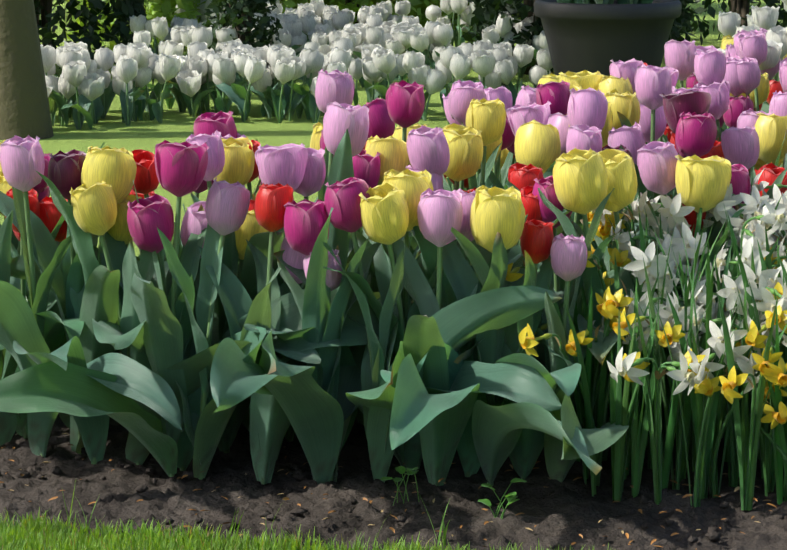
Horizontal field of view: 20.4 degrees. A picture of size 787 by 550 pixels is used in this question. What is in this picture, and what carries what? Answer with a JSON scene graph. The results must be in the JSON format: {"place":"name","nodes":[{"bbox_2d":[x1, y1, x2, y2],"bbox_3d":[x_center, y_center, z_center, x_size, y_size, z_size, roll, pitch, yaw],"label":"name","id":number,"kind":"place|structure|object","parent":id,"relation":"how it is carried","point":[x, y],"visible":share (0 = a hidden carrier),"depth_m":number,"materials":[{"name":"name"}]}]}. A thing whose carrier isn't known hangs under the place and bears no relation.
{"place":"outdoors","nodes":[
{"label":"outdoors","id":0,"kind":"place"},
{"bbox_2d":[0,507,610,549],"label":"grass","id":1,"kind":"structure","parent":0,"point":[31,534],"depth_m":2.58,"materials":[{"name":"green plant"}]},
{"bbox_2d":[0,0,785,256],"bbox_3d":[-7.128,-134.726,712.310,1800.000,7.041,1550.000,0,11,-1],"label":"ground","id":2,"kind":"structure","parent":0,"point":[111,130],"depth_m":6.85,"materials":[{"name":"plant"}]},
{"bbox_2d":[40,0,552,129],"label":"white tulips","id":3,"kind":"object","parent":2,"relation":"on","point":[374,52],"visible":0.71,"depth_m":7.09,"materials":[{"name":"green plant"}]},
{"bbox_2d":[0,396,786,549],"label":"soil strip","id":4,"kind":"object","parent":2,"relation":"on","point":[569,513],"visible":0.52,"depth_m":2.78,"materials":[{"name":"brown soil"}]},
{"bbox_2d":[0,433,783,548],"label":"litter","id":5,"kind":"object","parent":4,"relation":"on","point":[712,534],"visible":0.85,"depth_m":2.74,"materials":[{"name":"plant"}]},
{"bbox_2d":[0,28,786,485],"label":"tulips","id":6,"kind":"object","parent":4,"relation":"on","point":[382,300],"visible":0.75,"depth_m":2.86,"materials":[{"name":"green plant"}]},
{"bbox_2d":[505,168,786,510],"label":"daffodils","id":7,"kind":"object","parent":4,"relation":"on","point":[707,385],"visible":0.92,"depth_m":2.79,"materials":[{"name":"green plant"}]},
{"bbox_2d":[0,0,786,139],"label":"tree","id":8,"kind":"object","parent":2,"relation":"on","point":[24,104],"visible":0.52,"depth_m":8.21,"materials":[{"name":"green plant"}]},
{"bbox_2d":[392,0,786,190],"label":"tulips","id":9,"kind":"object","parent":2,"relation":"on","point":[751,63],"visible":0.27,"depth_m":3.84,"materials":[{"name":"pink plant"}]},
{"bbox_2d":[534,0,681,75],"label":"urn","id":10,"kind":"object","parent":2,"relation":"on","point":[592,38],"visible":0.6,"depth_m":6.79,"materials":[{"name":"grey plastic"}]},
{"bbox_2d":[556,0,652,3],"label":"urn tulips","id":11,"kind":"object","parent":10,"relation":"in","point":[608,1],"visible":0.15,"depth_m":6.88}
]}

